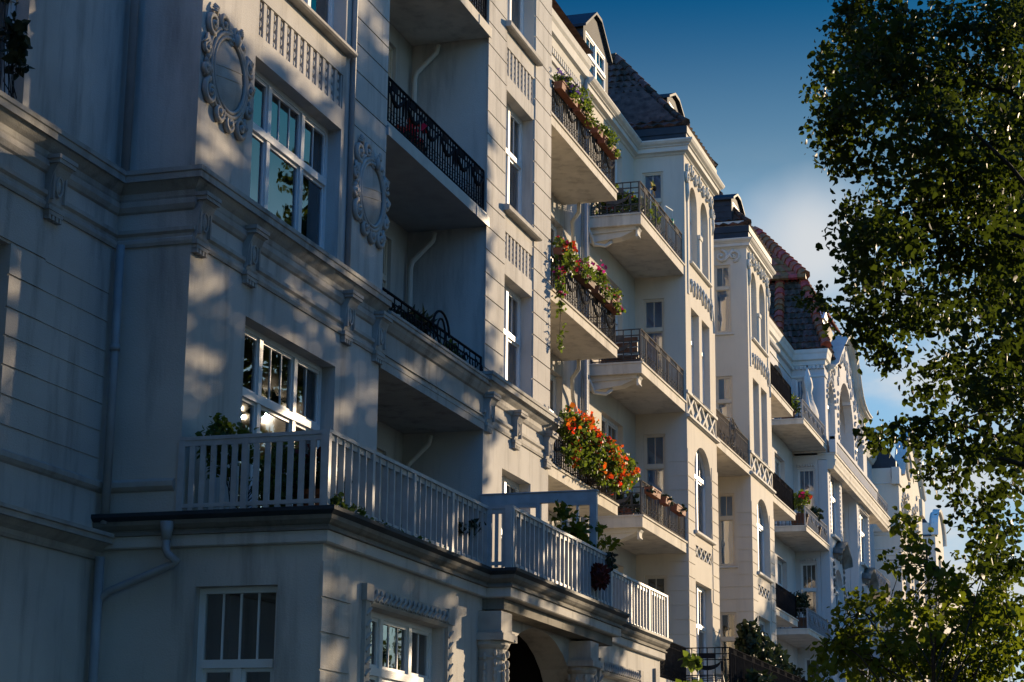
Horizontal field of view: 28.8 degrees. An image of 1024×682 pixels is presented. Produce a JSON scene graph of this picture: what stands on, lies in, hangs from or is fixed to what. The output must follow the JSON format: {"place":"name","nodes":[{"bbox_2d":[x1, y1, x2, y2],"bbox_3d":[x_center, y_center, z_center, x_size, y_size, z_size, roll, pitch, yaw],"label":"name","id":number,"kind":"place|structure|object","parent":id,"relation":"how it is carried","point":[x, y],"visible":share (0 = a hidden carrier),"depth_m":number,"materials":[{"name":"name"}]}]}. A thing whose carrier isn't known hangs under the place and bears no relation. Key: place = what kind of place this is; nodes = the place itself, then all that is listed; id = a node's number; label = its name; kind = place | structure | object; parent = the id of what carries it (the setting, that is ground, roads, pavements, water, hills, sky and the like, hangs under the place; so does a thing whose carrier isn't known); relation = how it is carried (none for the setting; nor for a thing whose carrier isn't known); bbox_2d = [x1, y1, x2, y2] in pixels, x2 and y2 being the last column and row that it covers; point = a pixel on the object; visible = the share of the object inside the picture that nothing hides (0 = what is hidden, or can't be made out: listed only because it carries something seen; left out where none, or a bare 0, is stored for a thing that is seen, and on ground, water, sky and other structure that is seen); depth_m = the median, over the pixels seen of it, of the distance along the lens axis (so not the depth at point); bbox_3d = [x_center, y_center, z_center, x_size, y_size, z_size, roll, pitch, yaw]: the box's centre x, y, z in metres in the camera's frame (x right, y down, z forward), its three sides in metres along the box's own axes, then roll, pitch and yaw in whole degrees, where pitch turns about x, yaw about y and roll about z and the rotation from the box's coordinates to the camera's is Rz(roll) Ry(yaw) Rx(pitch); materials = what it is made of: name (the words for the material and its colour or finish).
{"place":"outdoors","nodes":[
{"label":"outdoors","id":0,"kind":"place"},
{"bbox_2d":[556,0,1023,681],"label":"sky","id":1,"kind":"structure","parent":0,"point":[735,68],"materials":[{"name":"blue"}]},
{"bbox_2d":[791,0,1023,586],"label":"linden tree","id":2,"kind":"object","parent":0,"point":[882,62],"visible":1,"depth_m":22.65,"materials":[{"name":"green plant"}]},
{"bbox_2d":[951,138,1023,513],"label":"linden tree","id":3,"kind":"object","parent":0,"point":[1014,358],"visible":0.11,"depth_m":42.81,"materials":[{"name":"green plant"}]},
{"bbox_2d":[968,0,1023,498],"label":"linden tree","id":4,"kind":"object","parent":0,"point":[1019,219],"visible":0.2,"depth_m":33.98,"materials":[{"name":"green plant"}]},
{"label":"ground","id":5,"kind":"structure","parent":0,"visible":0},
{"bbox_2d":[0,0,672,681],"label":"apartment house","id":6,"kind":"structure","parent":5,"relation":"on","point":[262,216],"depth_m":26.37,"materials":[{"name":"grey paint"}]},
{"bbox_2d":[0,0,15,93],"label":"window","id":7,"kind":"structure","parent":6,"relation":"in","point":[11,8],"depth_m":23.45,"materials":[{"name":"white paint"}]},
{"bbox_2d":[0,0,34,98],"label":"window plant","id":8,"kind":"object","parent":6,"relation":"attached to","point":[18,44],"depth_m":22.81,"materials":[{"name":"green plant"}]},
{"bbox_2d":[196,586,277,681],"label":"window","id":9,"kind":"structure","parent":6,"relation":"in","point":[237,625],"depth_m":24.38,"materials":[{"name":"grey glass"}]},
{"bbox_2d":[195,412,307,507],"bbox_3d":[-3.197,1.539,24.493,1.396,1.279,0.804,2,-14,-5],"label":"terrace shrub","id":10,"kind":"object","parent":6,"relation":"on","point":[218,426],"visible":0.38,"depth_m":24.39,"materials":[{"name":"green plant"}]},
{"bbox_2d":[238,325,321,507],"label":"window","id":11,"kind":"structure","parent":6,"relation":"in","point":[277,390],"depth_m":28.69,"materials":[{"name":"white paint"}]},
{"bbox_2d":[250,69,327,248],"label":"window","id":12,"kind":"structure","parent":6,"relation":"in","point":[285,180],"depth_m":29.68,"materials":[{"name":"white paint"}]},
{"bbox_2d":[282,444,352,505],"bbox_3d":[-2.409,1.774,24.757,0.789,0.960,1.125,-4,-14,17],"label":"potted plant","id":13,"kind":"object","parent":6,"relation":"on","point":[306,479],"visible":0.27,"depth_m":24.44,"materials":[{"name":"green plant"}]},
{"bbox_2d":[304,0,333,28],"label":"window","id":14,"kind":"structure","parent":6,"relation":"in","point":[319,6],"depth_m":30.69,"materials":[{"name":"white paint"}]},
{"bbox_2d":[377,449,382,518],"bbox_3d":[-2.612,3.060,34.116,0.105,2.700,1.900,-4,-14,17],"label":"balcony door","id":15,"kind":"structure","parent":6,"relation":"in","point":[379,451],"depth_m":35.16,"materials":[{"name":"beige paint"}]},
{"bbox_2d":[382,239,387,292],"bbox_3d":[-2.576,-0.633,35.013,0.105,2.900,1.900,-4,-14,17],"label":"balcony door","id":16,"kind":"structure","parent":6,"relation":"in","point":[385,250],"depth_m":36.04,"materials":[{"name":"beige paint"}]},
{"bbox_2d":[329,492,444,548],"bbox_3d":[-1.532,2.319,25.300,0.228,0.266,3.961,-4,-14,17],"label":"plant","id":17,"kind":"object","parent":6,"relation":"on","point":[336,500],"visible":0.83,"depth_m":23.83,"materials":[{"name":"green plant"}]},
{"bbox_2d":[388,45,392,119],"bbox_3d":[-2.542,-4.165,35.870,0.105,3.070,1.900,-4,-14,17],"label":"balcony door","id":18,"kind":"structure","parent":6,"relation":"in","point":[390,48],"depth_m":36.94,"materials":[{"name":"beige paint"}]},
{"bbox_2d":[388,305,399,313],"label":"potted plant","id":19,"kind":"object","parent":6,"relation":"on","point":[389,309],"visible":0.09,"depth_m":32.25,"materials":[{"name":"green plant"}]},
{"bbox_2d":[369,611,431,681],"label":"window","id":20,"kind":"structure","parent":6,"relation":"in","point":[394,650],"depth_m":26.45,"materials":[{"name":"white paint"}]},
{"bbox_2d":[395,119,426,153],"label":"potted plant","id":21,"kind":"object","parent":6,"relation":"on","point":[423,126],"visible":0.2,"depth_m":33.54,"materials":[{"name":"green plant"}]},
{"bbox_2d":[402,313,419,325],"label":"potted plant","id":22,"kind":"object","parent":6,"relation":"on","point":[411,320],"visible":0.05,"depth_m":33.10,"materials":[{"name":"green plant"}]},
{"bbox_2d":[399,305,438,337],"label":"succulent","id":23,"kind":"object","parent":6,"relation":"on","point":[423,320],"visible":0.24,"depth_m":33.73,"materials":[{"name":"green plant"}]},
{"bbox_2d":[441,338,456,353],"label":"potted plant","id":24,"kind":"object","parent":6,"relation":"on","point":[450,340],"visible":0.12,"depth_m":34.75,"materials":[{"name":"green plant"}]},
{"bbox_2d":[458,518,485,543],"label":"fern","id":25,"kind":"object","parent":6,"relation":"on","point":[474,526],"visible":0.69,"depth_m":28.52,"materials":[{"name":"green plant"}]},
{"bbox_2d":[501,475,518,566],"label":"window","id":26,"kind":"structure","parent":6,"relation":"in","point":[508,485],"depth_m":37.79,"materials":[{"name":"white paint"}]},
{"bbox_2d":[503,284,520,388],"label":"window","id":27,"kind":"structure","parent":6,"relation":"in","point":[512,341],"depth_m":38.89,"materials":[{"name":"white paint"}]},
{"bbox_2d":[505,103,521,215],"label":"window","id":28,"kind":"structure","parent":6,"relation":"in","point":[513,122],"depth_m":39.76,"materials":[{"name":"white paint"}]},
{"bbox_2d":[507,0,523,35],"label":"window","id":29,"kind":"structure","parent":6,"relation":"in","point":[512,5],"depth_m":40.67,"materials":[{"name":"white paint"}]},
{"bbox_2d":[549,222,556,287],"bbox_3d":[0.586,-1.512,45.082,0.105,3.020,2.850,-4,-14,17],"label":"balcony door","id":30,"kind":"structure","parent":6,"relation":"in","point":[553,227],"depth_m":46.56,"materials":[{"name":"white paint"}]},
{"bbox_2d":[550,373,555,462],"bbox_3d":[0.551,2.001,44.229,0.105,3.050,2.850,-4,-14,17],"label":"balcony door","id":31,"kind":"structure","parent":6,"relation":"in","point":[552,378],"depth_m":45.69,"materials":[{"name":"white paint"}]},
{"bbox_2d":[551,254,568,352],"bbox_3d":[0.998,-0.751,40.581,0.397,2.098,0.527,-7,-16,29],"label":"trailing plant","id":32,"kind":"object","parent":6,"relation":"hanging from","point":[558,272],"visible":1,"depth_m":40.58,"materials":[{"name":"green plant"}]},
{"bbox_2d":[552,235,579,277],"bbox_3d":[1.147,-1.763,41.335,0.578,0.843,1.320,-4,-14,17],"label":"flower box","id":33,"kind":"object","parent":6,"relation":"attached to","point":[563,247],"visible":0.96,"depth_m":41.13,"materials":[{"name":"green plant"}]},
{"bbox_2d":[552,68,583,107],"bbox_3d":[1.154,-5.387,42.284,0.509,0.537,1.398,-4,-14,17],"label":"flower box","id":34,"kind":"object","parent":6,"relation":"attached to","point":[568,92],"visible":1,"depth_m":42.11,"materials":[{"name":"green plant"}]},
{"bbox_2d":[573,87,596,128],"bbox_3d":[1.580,-5.140,43.655,0.472,0.827,1.308,-4,-14,17],"label":"flower box","id":35,"kind":"object","parent":6,"relation":"attached to","point":[583,113],"visible":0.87,"depth_m":43.48,"materials":[{"name":"green plant"}]},
{"bbox_2d":[570,253,599,288],"bbox_3d":[1.560,-1.522,42.795,0.510,0.668,1.450,-4,-14,17],"label":"flower box","id":36,"kind":"object","parent":6,"relation":"attached to","point":[585,277],"visible":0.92,"depth_m":42.68,"materials":[{"name":"green plant"}]},
{"bbox_2d":[549,499,624,551],"bbox_3d":[1.368,3.807,34.773,0.612,1.806,2.502,-7,-16,29],"label":"climbing plant","id":37,"kind":"object","parent":6,"relation":"on","point":[579,530],"visible":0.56,"depth_m":34.33,"materials":[{"name":"green plant"}]},
{"bbox_2d":[556,402,640,494],"bbox_3d":[1.838,2.298,42.311,1.079,1.517,5.743,-4,-14,17],"label":"geranium","id":38,"kind":"object","parent":6,"relation":"on","point":[611,464],"visible":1,"depth_m":41.58,"materials":[{"name":"green plant"}]},
{"bbox_2d":[590,117,606,138],"bbox_3d":[1.891,-4.766,44.661,0.448,0.397,0.562,-4,-14,17],"label":"flower box","id":39,"kind":"object","parent":6,"relation":"attached to","point":[597,131],"visible":0.8,"depth_m":44.50,"materials":[{"name":"green plant"}]},
{"bbox_2d":[590,562,610,591],"bbox_3d":[1.447,3.938,33.349,0.443,0.502,0.592,-4,-14,17],"label":"flower ball","id":40,"kind":"object","parent":6,"relation":"hanging from","point":[600,575],"visible":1,"depth_m":33.23,"materials":[{"name":"plant"}]},
{"bbox_2d":[589,259,612,303],"bbox_3d":[1.968,-1.339,44.092,0.473,0.905,1.267,-4,-14,17],"label":"flower box","id":41,"kind":"object","parent":6,"relation":"attached to","point":[601,293],"visible":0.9,"depth_m":44.00,"materials":[{"name":"green plant"}]},
{"bbox_2d":[597,123,620,159],"bbox_3d":[2.216,-4.572,45.563,0.502,0.636,1.235,-4,-14,17],"label":"flower box","id":42,"kind":"object","parent":6,"relation":"attached to","point":[607,142],"visible":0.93,"depth_m":45.41,"materials":[{"name":"green plant"}]},
{"bbox_2d":[602,678,617,681],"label":"window","id":43,"kind":"structure","parent":6,"relation":"in","point":[603,679],"depth_m":36.17,"materials":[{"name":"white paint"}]},
{"bbox_2d":[605,552,617,573],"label":"seed pod plant","id":44,"kind":"object","parent":6,"relation":"hanging from","point":[610,559],"visible":0.86,"depth_m":34.16,"materials":[{"name":"green plant"}]},
{"bbox_2d":[605,286,625,314],"bbox_3d":[2.308,-0.934,45.078,0.467,0.626,1.070,-4,-14,17],"label":"flower box","id":45,"kind":"object","parent":6,"relation":"attached to","point":[614,307],"visible":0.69,"depth_m":44.97,"materials":[{"name":"green plant"}]},
{"bbox_2d":[566,12,807,681],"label":"apartment house","id":46,"kind":"structure","parent":5,"relation":"on","point":[681,409],"depth_m":53.54,"materials":[{"name":"white paint"}]},
{"bbox_2d":[601,157,616,213],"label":"balcony door","id":47,"kind":"structure","parent":46,"relation":"in","point":[607,157],"depth_m":52.61,"materials":[{"name":"white paint"}]},
{"bbox_2d":[601,414,617,495],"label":"balcony door","id":48,"kind":"structure","parent":46,"relation":"in","point":[607,427],"depth_m":50.65,"materials":[{"name":"white paint"}]},
{"bbox_2d":[602,281,617,354],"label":"balcony door","id":49,"kind":"structure","parent":46,"relation":"in","point":[616,316],"depth_m":51.63,"materials":[{"name":"white paint"}]},
{"bbox_2d":[601,337,641,362],"bbox_3d":[2.662,0.328,48.574,0.950,0.690,0.600,-4,-14,17],"label":"balcony bench","id":50,"kind":"object","parent":46,"relation":"on","point":[634,347],"visible":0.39,"depth_m":48.26,"materials":[{"name":"brown wood"}]},
{"bbox_2d":[605,358,638,362],"bbox_3d":[2.651,0.530,48.409,1.000,0.120,0.220,-4,-14,17],"label":"balcony trough","id":51,"kind":"object","parent":46,"relation":"on","point":[620,361],"visible":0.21,"depth_m":48.30,"materials":[{"name":"brown wood"}]},
{"bbox_2d":[612,492,642,514],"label":"potted plant","id":52,"kind":"object","parent":46,"relation":"on","point":[619,497],"visible":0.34,"depth_m":47.81,"materials":[{"name":"green plant"}]},
{"bbox_2d":[595,184,661,226],"bbox_3d":[2.931,-3.260,49.986,1.296,1.144,2.690,-11,-18,41],"label":"balcony shrub","id":53,"kind":"object","parent":46,"relation":"on","point":[634,198],"visible":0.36,"depth_m":49.53,"materials":[{"name":"green plant"}]},
{"bbox_2d":[642,172,662,235],"bbox_3d":[3.803,-3.390,53.664,0.580,2.380,0.111,-4,-14,17],"label":"window","id":54,"kind":"structure","parent":46,"relation":"in","point":[657,177],"depth_m":53.88,"materials":[{"name":"beige paint"}]},
{"bbox_2d":[644,485,661,499],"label":"flower box","id":55,"kind":"object","parent":46,"relation":"attached to","point":[654,493],"visible":1,"depth_m":47.40,"materials":[{"name":"orange ceramic"}]},
{"bbox_2d":[650,180,655,219],"bbox_3d":[3.568,-3.513,49.998,0.117,1.084,0.642,-5,-15,23],"label":"pinwheel","id":56,"kind":"object","parent":46,"relation":"attached to","point":[653,186],"visible":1,"depth_m":49.95,"materials":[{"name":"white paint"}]},
{"bbox_2d":[643,298,663,377],"bbox_3d":[3.769,0.103,52.816,0.580,2.490,0.111,-4,-14,17],"label":"balcony door","id":57,"kind":"structure","parent":46,"relation":"in","point":[653,309],"depth_m":52.98,"materials":[{"name":"beige paint"}]},
{"bbox_2d":[644,434,665,525],"bbox_3d":[3.734,3.679,51.948,0.580,2.530,0.111,-4,-14,17],"label":"balcony door","id":58,"kind":"structure","parent":46,"relation":"in","point":[654,444],"depth_m":52.08,"materials":[{"name":"beige paint"}]},
{"bbox_2d":[645,575,666,662],"bbox_3d":[3.774,7.308,51.314,0.700,2.600,0.615,-4,-14,17],"label":"window","id":59,"kind":"structure","parent":46,"relation":"in","point":[659,583],"depth_m":51.80,"materials":[{"name":"beige paint"}]},
{"bbox_2d":[659,494,673,506],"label":"flower box","id":60,"kind":"object","parent":46,"relation":"attached to","point":[665,500],"visible":0.93,"depth_m":48.59,"materials":[{"name":"ceramic"}]},
{"bbox_2d":[670,504,687,516],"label":"flower box","id":61,"kind":"object","parent":46,"relation":"attached to","point":[679,510],"visible":0.97,"depth_m":49.95,"materials":[{"name":"ceramic"}]},
{"bbox_2d":[689,196,690,259],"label":"window","id":62,"kind":"structure","parent":46,"relation":"in","point":[689,196],"depth_m":54.81,"materials":[{"name":"white paint"}]},
{"bbox_2d":[691,315,693,393],"bbox_3d":[4.737,0.386,53.621,0.105,2.400,1.020,-4,-14,17],"label":"window","id":63,"kind":"structure","parent":46,"relation":"in","point":[691,315],"depth_m":54.03,"materials":[{"name":"white paint"}]},
{"bbox_2d":[694,450,705,534],"bbox_3d":[4.859,4.045,53.492,0.246,2.330,2.160,-4,-14,17],"label":"window","id":64,"kind":"structure","parent":46,"relation":"in","point":[698,481],"depth_m":54.17,"materials":[{"name":"white paint"}]},
{"bbox_2d":[695,585,705,681],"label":"window","id":65,"kind":"structure","parent":46,"relation":"in","point":[700,628],"depth_m":53.16,"materials":[{"name":"white paint"}]},
{"bbox_2d":[700,211,702,272],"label":"window","id":66,"kind":"structure","parent":46,"relation":"in","point":[700,211],"depth_m":56.27,"materials":[{"name":"white paint"}]},
{"bbox_2d":[702,328,703,403],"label":"window","id":67,"kind":"structure","parent":46,"relation":"in","point":[702,328],"depth_m":55.32,"materials":[{"name":"white paint"}]},
{"bbox_2d":[714,265,731,333],"bbox_3d":[6.551,-1.285,61.886,0.520,2.180,0.111,-4,-14,17],"label":"window","id":68,"kind":"structure","parent":46,"relation":"in","point":[722,274],"depth_m":61.91,"materials":[{"name":"grey glass"}]},
{"bbox_2d":[716,376,732,423],"bbox_3d":[6.517,2.218,61.035,0.520,2.310,0.111,-4,-14,17],"label":"window","id":69,"kind":"structure","parent":46,"relation":"in","point":[724,390],"depth_m":61.19,"materials":[{"name":"grey glass"}]},
{"bbox_2d":[718,493,735,565],"bbox_3d":[6.483,5.702,60.189,0.520,2.200,0.111,-4,-14,17],"label":"window","id":70,"kind":"structure","parent":46,"relation":"in","point":[726,508],"depth_m":60.21,"materials":[{"name":"beige paint"}]},
{"bbox_2d":[720,612,736,681],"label":"window","id":71,"kind":"structure","parent":46,"relation":"in","point":[728,629],"depth_m":59.83,"materials":[{"name":"grey glass"}]},
{"bbox_2d":[753,391,754,452],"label":"window","id":72,"kind":"structure","parent":46,"relation":"in","point":[753,391],"depth_m":62.34,"materials":[{"name":"white paint"}]},
{"bbox_2d":[757,502,764,573],"bbox_3d":[7.580,6.074,61.741,0.105,2.330,2.160,-4,-14,17],"label":"window","id":73,"kind":"structure","parent":46,"relation":"in","point":[760,528],"depth_m":62.50,"materials":[{"name":"white paint"}]},
{"bbox_2d":[761,398,762,459],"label":"window","id":74,"kind":"structure","parent":46,"relation":"in","point":[761,398],"depth_m":63.69,"materials":[{"name":"white paint"}]},
{"bbox_2d":[759,619,764,634],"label":"window","id":75,"kind":"structure","parent":46,"relation":"in","point":[761,622],"depth_m":61.77,"materials":[{"name":"white paint"}]},
{"bbox_2d":[734,616,805,678],"bbox_3d":[7.387,9.384,57.428,1.285,2.214,7.933,-4,-14,17],"label":"ivy shrub","id":76,"kind":"object","parent":46,"relation":"on","point":[752,640],"visible":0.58,"depth_m":54.77,"materials":[{"name":"green plant"}]},
{"bbox_2d":[753,226,895,681],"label":"apartment house","id":77,"kind":"structure","parent":5,"relation":"on","point":[824,462],"depth_m":77.01,"materials":[{"name":"white paint"}]},
{"bbox_2d":[775,457,780,525],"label":"balcony door","id":78,"kind":"structure","parent":77,"relation":"in","point":[777,461],"depth_m":74.27,"materials":[{"name":"white paint"}]},
{"bbox_2d":[777,559,783,627],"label":"balcony door","id":79,"kind":"structure","parent":77,"relation":"in","point":[778,562],"depth_m":73.63,"materials":[{"name":"white paint"}]},
{"bbox_2d":[787,393,800,417],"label":"potted plant","id":80,"kind":"object","parent":77,"relation":"on","point":[796,404],"visible":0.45,"depth_m":71.80,"materials":[{"name":"green plant"}]},
{"bbox_2d":[796,379,802,417],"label":"window","id":81,"kind":"structure","parent":77,"relation":"in","point":[799,392],"depth_m":77.33,"materials":[{"name":"grey glass"}]},
{"bbox_2d":[791,590,810,627],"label":"potted plant","id":82,"kind":"object","parent":77,"relation":"on","point":[801,602],"visible":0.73,"depth_m":70.18,"materials":[{"name":"green plant"}]},
{"bbox_2d":[791,489,812,524],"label":"potted plant","id":83,"kind":"object","parent":77,"relation":"on","point":[802,497],"visible":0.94,"depth_m":70.75,"materials":[{"name":"green plant"}]},
{"bbox_2d":[798,469,815,512],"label":"window","id":84,"kind":"structure","parent":77,"relation":"in","point":[806,477],"depth_m":76.43,"materials":[{"name":"white paint"}]},
{"bbox_2d":[799,365,818,418],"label":"parasol","id":85,"kind":"object","parent":77,"relation":"on","point":[807,388],"visible":0.66,"depth_m":75.74,"materials":[{"name":"white fabric"}]},
{"bbox_2d":[801,563,817,617],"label":"window","id":86,"kind":"structure","parent":77,"relation":"in","point":[808,570],"depth_m":75.84,"materials":[{"name":"white paint"}]},
{"bbox_2d":[805,658,820,680],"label":"window","id":87,"kind":"structure","parent":77,"relation":"in","point":[807,661],"depth_m":74.82,"materials":[{"name":"grey glass"}]},
{"bbox_2d":[810,506,823,535],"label":"potted plant","id":88,"kind":"object","parent":77,"relation":"on","point":[815,511],"visible":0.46,"depth_m":73.51,"materials":[{"name":"green plant"}]},
{"bbox_2d":[827,393,829,436],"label":"window","id":89,"kind":"structure","parent":77,"relation":"in","point":[827,393],"depth_m":79.11,"materials":[{"name":"white paint"}]},
{"bbox_2d":[830,475,835,533],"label":"window","id":90,"kind":"structure","parent":77,"relation":"in","point":[832,479],"depth_m":78.70,"materials":[{"name":"white paint"}]},
{"bbox_2d":[835,575,839,622],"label":"window","id":91,"kind":"structure","parent":77,"relation":"in","point":[836,587],"depth_m":78.11,"materials":[{"name":"white paint"}]},
{"bbox_2d":[842,513,845,541],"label":"window","id":92,"kind":"structure","parent":77,"relation":"in","point":[843,514],"depth_m":83.74,"materials":[{"name":"white paint"}]},
{"bbox_2d":[860,514,864,562],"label":"window","id":93,"kind":"structure","parent":77,"relation":"in","point":[862,534],"depth_m":86.40,"materials":[{"name":"white paint"}]},
{"bbox_2d":[866,430,928,681],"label":"apartment house","id":94,"kind":"structure","parent":5,"relation":"on","point":[892,477],"depth_m":99.81,"materials":[{"name":"beige paint"}]},
{"bbox_2d":[805,503,1023,681],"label":"young tree","id":95,"kind":"object","parent":5,"relation":"on","point":[986,609],"visible":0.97,"depth_m":30.54,"materials":[{"name":"green plant"}]},
{"bbox_2d":[922,509,963,681],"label":"apartment house","id":96,"kind":"structure","parent":5,"relation":"on","point":[936,523],"depth_m":116.77,"materials":[{"name":"beige paint"}]},
{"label":"forecourt","id":97,"kind":"structure","parent":0,"visible":0},
{"bbox_2d":[675,650,702,681],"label":"garden shrub","id":98,"kind":"object","parent":97,"relation":"on","point":[693,662],"visible":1,"depth_m":42.61,"materials":[{"name":"green plant"}]},
{"bbox_2d":[723,667,776,681],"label":"garden shrub","id":99,"kind":"object","parent":97,"relation":"on","point":[752,675],"visible":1,"depth_m":50.07,"materials":[{"name":"green plant"}]}
]}

